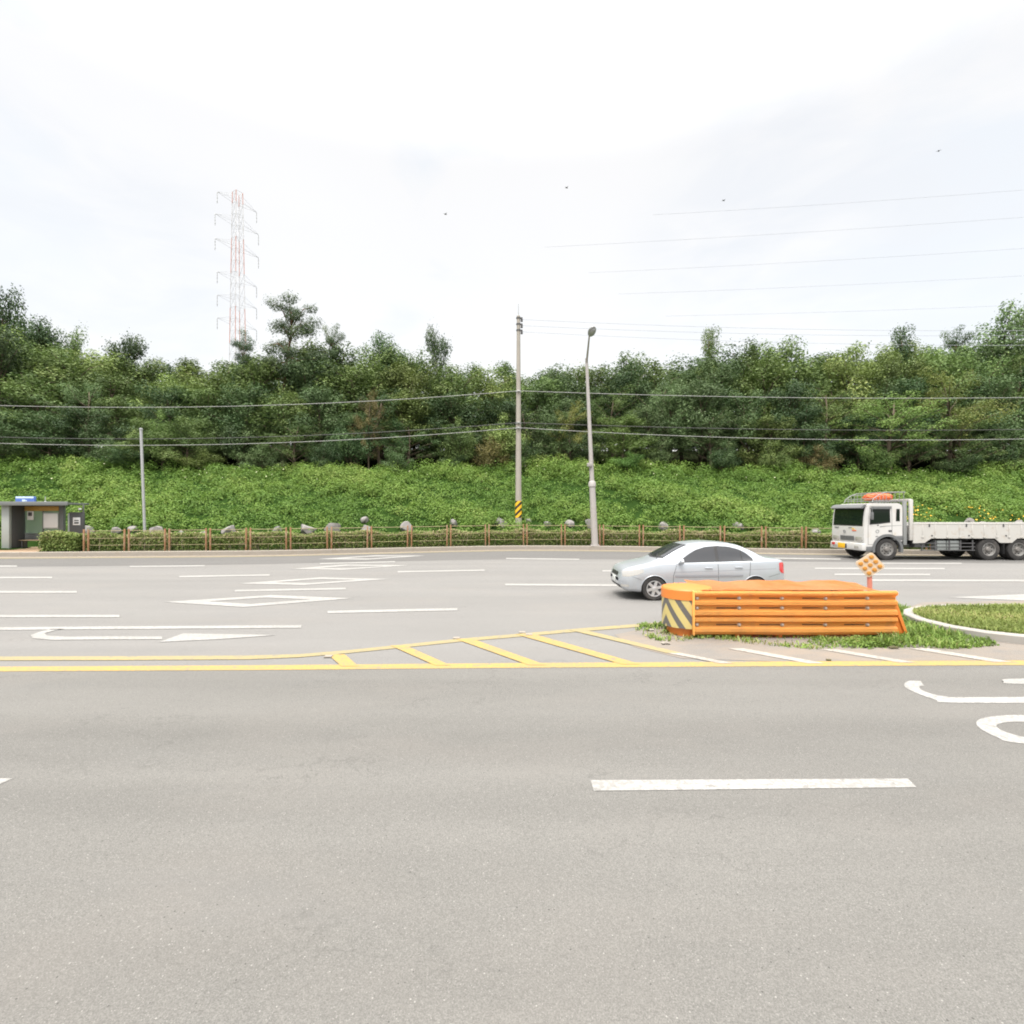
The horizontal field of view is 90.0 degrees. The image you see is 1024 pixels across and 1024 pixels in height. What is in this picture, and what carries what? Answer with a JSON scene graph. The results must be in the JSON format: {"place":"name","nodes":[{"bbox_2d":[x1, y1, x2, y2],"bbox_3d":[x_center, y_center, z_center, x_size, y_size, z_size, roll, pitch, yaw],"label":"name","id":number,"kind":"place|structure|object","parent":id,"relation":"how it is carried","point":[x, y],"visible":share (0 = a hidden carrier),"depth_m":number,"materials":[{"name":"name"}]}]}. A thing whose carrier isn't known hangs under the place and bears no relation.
{"place":"outdoors","nodes":[
{"label":"outdoors","id":0,"kind":"place"},
{"bbox_2d":[0,547,46,551],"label":"sidewalk","id":1,"kind":"structure","parent":0,"point":[31,549],"depth_m":26.55,"materials":[{"name":"beige concrete"}]},
{"bbox_2d":[0,496,88,547],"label":"bus shelter","id":2,"kind":"object","parent":1,"relation":"on","point":[14,534],"visible":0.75,"depth_m":28.17,"materials":[{"name":"grey paint"}]},
{"bbox_2d":[47,544,929,551],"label":"verge","id":3,"kind":"structure","parent":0,"point":[440,546],"depth_m":28.05,"materials":[{"name":"beige concrete"}]},
{"bbox_2d":[36,530,86,551],"bbox_3d":[-22.878,1.506,26.113,1.917,1.193,1.140,0,0,0],"label":"hedge","id":4,"kind":"object","parent":3,"relation":"on","point":[59,541],"visible":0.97,"depth_m":25.82,"materials":[{"name":"green plant"}]},
{"bbox_2d":[83,524,930,551],"bbox_3d":[3.310,1.369,28.397,50.021,1.303,4.351,0,0,-1],"label":"fence","id":5,"kind":"object","parent":3,"relation":"on","point":[245,529],"visible":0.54,"depth_m":27.92,"materials":[{"name":"brown wood"}]},
{"bbox_2d":[85,528,929,550],"bbox_3d":[11.531,1.508,28.820,67.359,1.206,5.523,0,0,0],"label":"hedge","id":6,"kind":"object","parent":3,"relation":"on","point":[315,542],"visible":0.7,"depth_m":28.58,"materials":[{"name":"green plant"}]},
{"bbox_2d":[585,326,599,545],"bbox_3d":[4.605,-3.984,28.747,0.851,11.986,3.051,0,0,4],"label":"street lamp","id":7,"kind":"object","parent":3,"relation":"on","point":[592,482],"visible":1,"depth_m":29.87,"materials":[{"name":"grey metal"}]},
{"bbox_2d":[0,550,1023,1023],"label":"road","id":8,"kind":"structure","parent":0,"point":[506,786],"depth_m":3.88,"materials":[{"name":"grey asphalt"}]},
{"bbox_2d":[0,545,998,556],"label":"kerb","id":9,"kind":"structure","parent":8,"relation":"on","point":[262,552],"depth_m":27.13,"materials":[{"name":"concrete"}]},
{"bbox_2d":[611,540,783,599],"bbox_3d":[4.795,1.475,13.500,4.231,1.450,1.980,0,0,0],"label":"silver car","id":10,"kind":"object","parent":8,"relation":"on","point":[650,574],"visible":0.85,"depth_m":12.73,"materials":[{"name":"paint"}]},
{"bbox_2d":[661,580,906,637],"bbox_3d":[4.837,1.752,9.400,4.187,0.895,1.104,0,0,0],"label":"crash barrier","id":11,"kind":"object","parent":8,"relation":"on","point":[779,608],"visible":1,"depth_m":8.90,"materials":[{"name":"orange plastic"}]},
{"bbox_2d":[635,603,999,648],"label":"grass","id":12,"kind":"structure","parent":8,"relation":"on","point":[911,629],"depth_m":8.71,"materials":[{"name":"green plant"}]},
{"bbox_2d":[831,492,1023,559],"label":"cargo truck","id":13,"kind":"object","parent":8,"relation":"on","point":[878,529],"visible":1,"depth_m":23.27,"materials":[{"name":"white paint"}]},
{"bbox_2d":[903,604,1023,644],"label":"island kerb","id":14,"kind":"structure","parent":8,"relation":"on","point":[1007,637],"depth_m":8.89,"materials":[{"name":"concrete"}]},
{"bbox_2d":[0,447,1023,549],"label":"hillside","id":15,"kind":"structure","parent":0,"point":[629,504],"depth_m":35.00,"materials":[{"name":"green plant"}]},
{"bbox_2d":[0,283,30,383],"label":"forest tree","id":16,"kind":"object","parent":15,"relation":"on","point":[11,304],"visible":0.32,"depth_m":48.56,"materials":[{"name":"green plant"}]},
{"bbox_2d":[0,322,59,456],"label":"forest tree","id":17,"kind":"object","parent":15,"relation":"on","point":[7,361],"visible":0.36,"depth_m":43.29,"materials":[{"name":"green plant"}]},
{"bbox_2d":[0,370,84,460],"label":"forest tree","id":18,"kind":"object","parent":15,"relation":"on","point":[14,388],"visible":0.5,"depth_m":41.20,"materials":[{"name":"green plant"}]},
{"bbox_2d":[1,314,84,458],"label":"forest tree","id":19,"kind":"object","parent":15,"relation":"on","point":[42,331],"visible":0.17,"depth_m":48.12,"materials":[{"name":"green plant"}]},
{"bbox_2d":[0,337,96,461],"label":"forest tree","id":20,"kind":"object","parent":15,"relation":"on","point":[38,356],"visible":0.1,"depth_m":45.56,"materials":[{"name":"green plant"}]},
{"bbox_2d":[0,410,98,459],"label":"edge tree","id":21,"kind":"object","parent":15,"relation":"on","point":[35,450],"visible":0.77,"depth_m":38.46,"materials":[{"name":"green plant"}]},
{"bbox_2d":[12,338,117,458],"bbox_3d":[-39.615,-9.333,45.952,8.180,10.884,9.107,0,0,-12],"label":"forest tree","id":22,"kind":"object","parent":15,"relation":"on","point":[66,373],"visible":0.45,"depth_m":44.84,"materials":[{"name":"green plant"}]},
{"bbox_2d":[15,379,131,454],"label":"forest tree","id":23,"kind":"object","parent":15,"relation":"on","point":[87,390],"visible":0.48,"depth_m":41.59,"materials":[{"name":"green plant"}]},
{"bbox_2d":[43,403,131,458],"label":"edge tree","id":24,"kind":"object","parent":15,"relation":"on","point":[74,412],"visible":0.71,"depth_m":39.19,"materials":[{"name":"green plant"}]},
{"bbox_2d":[74,369,146,443],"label":"forest tree","id":25,"kind":"object","parent":15,"relation":"on","point":[123,384],"visible":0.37,"depth_m":46.04,"materials":[{"name":"green plant"}]},
{"bbox_2d":[77,347,158,419],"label":"forest tree","id":26,"kind":"object","parent":15,"relation":"on","point":[109,358],"visible":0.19,"depth_m":49.04,"materials":[{"name":"green plant"}]},
{"bbox_2d":[87,393,152,450],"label":"forest tree","id":27,"kind":"object","parent":15,"relation":"on","point":[117,412],"visible":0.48,"depth_m":42.64,"materials":[{"name":"green plant"}]},
{"bbox_2d":[101,327,161,455],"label":"forest tree","id":28,"kind":"object","parent":15,"relation":"on","point":[134,350],"visible":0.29,"depth_m":51.26,"materials":[{"name":"green plant"}]},
{"bbox_2d":[100,354,169,453],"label":"forest tree","id":29,"kind":"object","parent":15,"relation":"on","point":[145,368],"visible":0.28,"depth_m":49.98,"materials":[{"name":"green plant"}]},
{"bbox_2d":[114,414,185,468],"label":"edge tree","id":30,"kind":"object","parent":15,"relation":"on","point":[135,436],"visible":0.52,"depth_m":38.93,"materials":[{"name":"green plant"}]},
{"bbox_2d":[116,379,212,464],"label":"forest tree","id":31,"kind":"object","parent":15,"relation":"on","point":[171,398],"visible":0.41,"depth_m":41.48,"materials":[{"name":"green plant"}]},
{"bbox_2d":[138,415,221,470],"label":"edge tree","id":32,"kind":"object","parent":15,"relation":"on","point":[193,427],"visible":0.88,"depth_m":38.83,"materials":[{"name":"green plant"}]},
{"bbox_2d":[169,385,237,458],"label":"forest tree","id":33,"kind":"object","parent":15,"relation":"on","point":[202,403],"visible":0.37,"depth_m":43.01,"materials":[{"name":"green plant"}]},
{"bbox_2d":[164,362,247,463],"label":"forest tree","id":34,"kind":"object","parent":15,"relation":"on","point":[222,380],"visible":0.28,"depth_m":44.81,"materials":[{"name":"green plant"}]},
{"bbox_2d":[215,190,258,363],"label":"pylon","id":35,"kind":"object","parent":15,"relation":"on","point":[235,267],"visible":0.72,"depth_m":99.75,"materials":[{"name":"metal"}]},
{"bbox_2d":[195,381,283,468],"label":"forest tree","id":36,"kind":"object","parent":15,"relation":"on","point":[253,394],"visible":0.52,"depth_m":42.58,"materials":[{"name":"green plant"}]},
{"bbox_2d":[217,410,271,468],"bbox_3d":[-21.645,-5.625,41.553,4.096,5.391,3.891,0,0,42],"label":"shrub","id":37,"kind":"object","parent":15,"relation":"on","point":[236,444],"visible":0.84,"depth_m":40.78,"materials":[{"name":"green plant"}]},
{"bbox_2d":[211,352,294,464],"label":"forest tree","id":38,"kind":"object","parent":15,"relation":"on","point":[267,373],"visible":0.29,"depth_m":46.11,"materials":[{"name":"green plant"}]},
{"bbox_2d":[238,392,327,469],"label":"forest tree","id":39,"kind":"object","parent":15,"relation":"on","point":[289,400],"visible":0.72,"depth_m":42.28,"materials":[{"name":"green plant"}]},
{"bbox_2d":[253,419,330,466],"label":"edge tree","id":40,"kind":"object","parent":15,"relation":"on","point":[294,438],"visible":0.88,"depth_m":40.35,"materials":[{"name":"green plant"}]},
{"bbox_2d":[258,289,326,466],"bbox_3d":[-20.688,-11.805,48.300,6.126,16.716,6.418,0,0,-34],"label":"pine tree","id":41,"kind":"object","parent":15,"relation":"on","point":[290,317],"visible":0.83,"depth_m":47.45,"materials":[{"name":"green plant"}]},
{"bbox_2d":[256,355,354,467],"bbox_3d":[-19.243,-9.149,47.008,8.115,11.353,8.762,0,0,31],"label":"forest tree","id":42,"kind":"object","parent":15,"relation":"on","point":[302,371],"visible":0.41,"depth_m":46.76,"materials":[{"name":"green plant"}]},
{"bbox_2d":[276,382,356,466],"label":"forest tree","id":43,"kind":"object","parent":15,"relation":"on","point":[317,397],"visible":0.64,"depth_m":42.87,"materials":[{"name":"green plant"}]},
{"bbox_2d":[310,353,392,467],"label":"forest tree","id":44,"kind":"object","parent":15,"relation":"on","point":[352,380],"visible":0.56,"depth_m":46.37,"materials":[{"name":"green plant"}]},
{"bbox_2d":[327,412,382,467],"bbox_3d":[-12.755,-5.455,41.575,4.046,5.404,4.259,0,0,15],"label":"shrub","id":45,"kind":"object","parent":15,"relation":"on","point":[354,449],"visible":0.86,"depth_m":41.34,"materials":[{"name":"green plant"}]},
{"bbox_2d":[338,386,416,467],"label":"forest tree","id":46,"kind":"object","parent":15,"relation":"on","point":[378,423],"visible":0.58,"depth_m":43.37,"materials":[{"name":"green plant"}]},
{"bbox_2d":[340,342,421,466],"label":"forest tree","id":47,"kind":"object","parent":15,"relation":"on","point":[393,355],"visible":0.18,"depth_m":49.30,"materials":[{"name":"green plant"}]},
{"bbox_2d":[369,387,440,467],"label":"forest tree","id":48,"kind":"object","parent":15,"relation":"on","point":[405,397],"visible":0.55,"depth_m":44.32,"materials":[{"name":"green plant"}]},
{"bbox_2d":[359,357,451,459],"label":"forest tree","id":49,"kind":"object","parent":15,"relation":"on","point":[396,374],"visible":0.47,"depth_m":47.08,"materials":[{"name":"green plant"}]},
{"bbox_2d":[372,418,444,467],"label":"edge tree","id":50,"kind":"object","parent":15,"relation":"on","point":[404,443],"visible":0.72,"depth_m":43.05,"materials":[{"name":"green plant"}]},
{"bbox_2d":[419,317,453,464],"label":"pine tree","id":51,"kind":"object","parent":15,"relation":"on","point":[444,352],"visible":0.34,"depth_m":51.59,"materials":[{"name":"green plant"}]},
{"bbox_2d":[412,392,489,460],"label":"forest tree","id":52,"kind":"object","parent":15,"relation":"on","point":[460,412],"visible":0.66,"depth_m":45.35,"materials":[{"name":"green plant"}]},
{"bbox_2d":[436,416,477,461],"bbox_3d":[-4.731,-5.573,43.381,3.583,5.108,3.772,0,0,-20],"label":"shrub","id":53,"kind":"object","parent":15,"relation":"on","point":[463,448],"visible":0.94,"depth_m":42.86,"materials":[{"name":"green plant"}]},
{"bbox_2d":[418,359,496,465],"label":"forest tree","id":54,"kind":"object","parent":15,"relation":"on","point":[446,385],"visible":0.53,"depth_m":48.32,"materials":[{"name":"green plant"}]},
{"bbox_2d":[467,361,515,462],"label":"forest tree","id":55,"kind":"object","parent":15,"relation":"on","point":[489,388],"visible":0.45,"depth_m":49.82,"materials":[{"name":"green plant"}]},
{"bbox_2d":[473,396,532,459],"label":"forest tree","id":56,"kind":"object","parent":15,"relation":"on","point":[490,412],"visible":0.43,"depth_m":47.24,"materials":[{"name":"green plant"}]},
{"bbox_2d":[478,412,531,464],"bbox_3d":[-0.491,-5.927,44.885,4.668,5.631,4.435,0,0,1],"label":"shrub","id":57,"kind":"object","parent":15,"relation":"on","point":[500,436],"visible":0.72,"depth_m":43.77,"materials":[{"name":"green plant"}]},
{"bbox_2d":[0,450,1023,544],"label":"bank weeds","id":58,"kind":"object","parent":15,"relation":"on","point":[330,476],"visible":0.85,"depth_m":35.12,"materials":[{"name":"green plant"}]},
{"bbox_2d":[515,304,522,527],"bbox_3d":[0.424,-6.167,33.258,0.445,14.675,0.458,0,0,-42],"label":"utility pole","id":59,"kind":"object","parent":15,"relation":"on","point":[518,508],"visible":0.97,"depth_m":33.14,"materials":[{"name":"concrete"}]},
{"bbox_2d":[492,374,570,457],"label":"forest tree","id":60,"kind":"object","parent":15,"relation":"on","point":[548,384],"visible":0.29,"depth_m":50.87,"materials":[{"name":"green plant"}]},
{"bbox_2d":[513,363,595,460],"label":"forest tree","id":61,"kind":"object","parent":15,"relation":"on","point":[554,375],"visible":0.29,"depth_m":52.93,"materials":[{"name":"green plant"}]},
{"bbox_2d":[530,410,582,461],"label":"edge tree","id":62,"kind":"object","parent":15,"relation":"on","point":[550,449],"visible":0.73,"depth_m":44.27,"materials":[{"name":"green plant"}]},
{"bbox_2d":[532,398,614,460],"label":"forest tree","id":63,"kind":"object","parent":15,"relation":"on","point":[598,437],"visible":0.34,"depth_m":46.22,"materials":[{"name":"green plant"}]},
{"bbox_2d":[534,376,612,460],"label":"forest tree","id":64,"kind":"object","parent":15,"relation":"on","point":[576,393],"visible":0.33,"depth_m":49.55,"materials":[{"name":"green plant"}]},
{"bbox_2d":[547,359,627,452],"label":"forest tree","id":65,"kind":"object","parent":15,"relation":"on","point":[593,374],"visible":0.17,"depth_m":53.12,"materials":[{"name":"green plant"}]},
{"bbox_2d":[574,383,643,457],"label":"forest tree","id":66,"kind":"object","parent":15,"relation":"on","point":[619,401],"visible":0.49,"depth_m":46.77,"materials":[{"name":"green plant"}]},
{"bbox_2d":[585,350,651,454],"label":"forest tree","id":67,"kind":"object","parent":15,"relation":"on","point":[608,379],"visible":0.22,"depth_m":52.00,"materials":[{"name":"green plant"}]},
{"bbox_2d":[587,413,661,461],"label":"edge tree","id":68,"kind":"object","parent":15,"relation":"on","point":[618,448],"visible":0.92,"depth_m":42.64,"materials":[{"name":"green plant"}]},
{"bbox_2d":[602,354,665,443],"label":"forest tree","id":69,"kind":"object","parent":15,"relation":"on","point":[628,379],"visible":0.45,"depth_m":48.41,"materials":[{"name":"green plant"}]},
{"bbox_2d":[624,404,679,461],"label":"edge tree","id":70,"kind":"object","parent":15,"relation":"on","point":[667,445],"visible":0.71,"depth_m":43.55,"materials":[{"name":"green plant"}]},
{"bbox_2d":[613,357,693,424],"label":"forest tree","id":71,"kind":"object","parent":15,"relation":"on","point":[655,369],"visible":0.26,"depth_m":52.41,"materials":[{"name":"green plant"}]},
{"bbox_2d":[627,383,705,466],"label":"forest tree","id":72,"kind":"object","parent":15,"relation":"on","point":[671,400],"visible":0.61,"depth_m":44.39,"materials":[{"name":"green plant"}]},
{"bbox_2d":[660,379,738,470],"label":"forest tree","id":73,"kind":"object","parent":15,"relation":"on","point":[702,391],"visible":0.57,"depth_m":44.50,"materials":[{"name":"green plant"}]},
{"bbox_2d":[668,351,750,467],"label":"forest tree","id":74,"kind":"object","parent":15,"relation":"on","point":[720,372],"visible":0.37,"depth_m":47.45,"materials":[{"name":"green plant"}]},
{"bbox_2d":[676,406,747,466],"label":"edge tree","id":75,"kind":"object","parent":15,"relation":"on","point":[716,425],"visible":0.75,"depth_m":42.62,"materials":[{"name":"green plant"}]},
{"bbox_2d":[711,387,789,469],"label":"forest tree","id":76,"kind":"object","parent":15,"relation":"on","point":[736,401],"visible":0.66,"depth_m":43.66,"materials":[{"name":"green plant"}]},
{"bbox_2d":[725,351,793,468],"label":"forest tree","id":77,"kind":"object","parent":15,"relation":"on","point":[757,378],"visible":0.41,"depth_m":47.11,"materials":[{"name":"green plant"}]},
{"bbox_2d":[734,414,815,470],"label":"edge tree","id":78,"kind":"object","parent":15,"relation":"on","point":[770,434],"visible":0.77,"depth_m":41.70,"materials":[{"name":"green plant"}]},
{"bbox_2d":[734,335,824,449],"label":"forest tree","id":79,"kind":"object","parent":15,"relation":"on","point":[788,351],"visible":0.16,"depth_m":49.41,"materials":[{"name":"green plant"}]},
{"bbox_2d":[747,379,823,469],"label":"forest tree","id":80,"kind":"object","parent":15,"relation":"on","point":[792,392],"visible":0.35,"depth_m":43.30,"materials":[{"name":"green plant"}]},
{"bbox_2d":[773,402,836,468],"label":"edge tree","id":81,"kind":"object","parent":15,"relation":"on","point":[805,416],"visible":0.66,"depth_m":41.14,"materials":[{"name":"green plant"}]},
{"bbox_2d":[766,355,850,468],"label":"forest tree","id":82,"kind":"object","parent":15,"relation":"on","point":[805,368],"visible":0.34,"depth_m":46.73,"materials":[{"name":"green plant"}]},
{"bbox_2d":[792,382,874,453],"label":"forest tree","id":83,"kind":"object","parent":15,"relation":"on","point":[827,416],"visible":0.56,"depth_m":43.73,"materials":[{"name":"green plant"}]},
{"bbox_2d":[802,348,902,472],"bbox_3d":[30.716,-8.949,46.482,8.061,11.800,7.388,0,0,-27],"label":"forest tree","id":84,"kind":"object","parent":15,"relation":"on","point":[849,376],"visible":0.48,"depth_m":45.76,"materials":[{"name":"green plant"}]},
{"bbox_2d":[817,340,899,467],"bbox_3d":[35.430,-10.352,50.973,9.852,13.184,9.124,0,0,-2],"label":"forest tree","id":85,"kind":"object","parent":15,"relation":"on","point":[851,352],"visible":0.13,"depth_m":50.47,"materials":[{"name":"green plant"}]},
{"bbox_2d":[827,411,892,474],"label":"edge tree","id":86,"kind":"object","parent":15,"relation":"on","point":[848,450],"visible":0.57,"depth_m":42.06,"materials":[{"name":"green plant"}]},
{"bbox_2d":[833,374,920,470],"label":"forest tree","id":87,"kind":"object","parent":15,"relation":"on","point":[887,389],"visible":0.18,"depth_m":43.66,"materials":[{"name":"green plant"}]},
{"bbox_2d":[824,388,960,476],"bbox_3d":[29.562,-5.925,39.956,7.241,7.418,8.504,0,0,-2],"label":"acacia tree","id":88,"kind":"object","parent":15,"relation":"on","point":[893,412],"visible":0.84,"depth_m":39.48,"materials":[{"name":"green plant"}]},
{"bbox_2d":[870,376,947,472],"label":"forest tree","id":89,"kind":"object","parent":15,"relation":"on","point":[919,386],"visible":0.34,"depth_m":42.63,"materials":[{"name":"green plant"}]},
{"bbox_2d":[871,348,948,468],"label":"forest tree","id":90,"kind":"object","parent":15,"relation":"on","point":[896,367],"visible":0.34,"depth_m":45.96,"materials":[{"name":"green plant"}]},
{"bbox_2d":[870,418,954,473],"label":"edge tree","id":91,"kind":"object","parent":15,"relation":"on","point":[907,455],"visible":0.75,"depth_m":39.85,"materials":[{"name":"green plant"}]},
{"bbox_2d":[872,337,984,469],"bbox_3d":[38.363,-9.443,46.956,9.583,12.455,8.882,0,0,6],"label":"forest tree","id":92,"kind":"object","parent":15,"relation":"on","point":[942,361],"visible":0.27,"depth_m":46.06,"materials":[{"name":"green plant"}]},
{"bbox_2d":[901,363,1021,474],"bbox_3d":[36.142,-7.303,41.401,7.892,9.663,8.563,0,0,-25],"label":"edge tree","id":93,"kind":"object","parent":15,"relation":"on","point":[956,414],"visible":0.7,"depth_m":40.82,"materials":[{"name":"green plant"}]},
{"bbox_2d":[926,412,1009,461],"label":"edge tree","id":94,"kind":"object","parent":15,"relation":"on","point":[953,436],"visible":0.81,"depth_m":40.22,"materials":[{"name":"green plant"}]},
{"bbox_2d":[926,351,1023,467],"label":"forest tree","id":95,"kind":"object","parent":15,"relation":"on","point":[988,369],"visible":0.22,"depth_m":44.78,"materials":[{"name":"green plant"}]},
{"bbox_2d":[930,381,1020,457],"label":"forest tree","id":96,"kind":"object","parent":15,"relation":"on","point":[972,400],"visible":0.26,"depth_m":43.20,"materials":[{"name":"green plant"}]},
{"bbox_2d":[953,369,1023,467],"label":"forest tree","id":97,"kind":"object","parent":15,"relation":"on","point":[1002,384],"visible":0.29,"depth_m":43.03,"materials":[{"name":"green plant"}]},
{"bbox_2d":[962,298,1023,451],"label":"forest tree","id":98,"kind":"object","parent":15,"relation":"on","point":[1012,325],"visible":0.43,"depth_m":48.70,"materials":[{"name":"green plant"}]},
{"bbox_2d":[964,411,1023,469],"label":"shrub","id":99,"kind":"object","parent":15,"relation":"on","point":[1011,451],"visible":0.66,"depth_m":40.55,"materials":[{"name":"green plant"}]},
{"bbox_2d":[0,0,1023,450],"label":"sky","id":100,"kind":"structure","parent":0,"point":[350,129],"materials":[{"name":"white"}]},
{"bbox_2d":[919,606,1023,630],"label":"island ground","id":101,"kind":"structure","parent":0,"point":[969,618],"depth_m":9.74,"materials":[{"name":"green plant"}]},
{"bbox_2d":[911,602,1023,633],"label":"island grass","id":102,"kind":"structure","parent":101,"relation":"on","point":[982,617],"depth_m":10.01,"materials":[{"name":"green plant"}]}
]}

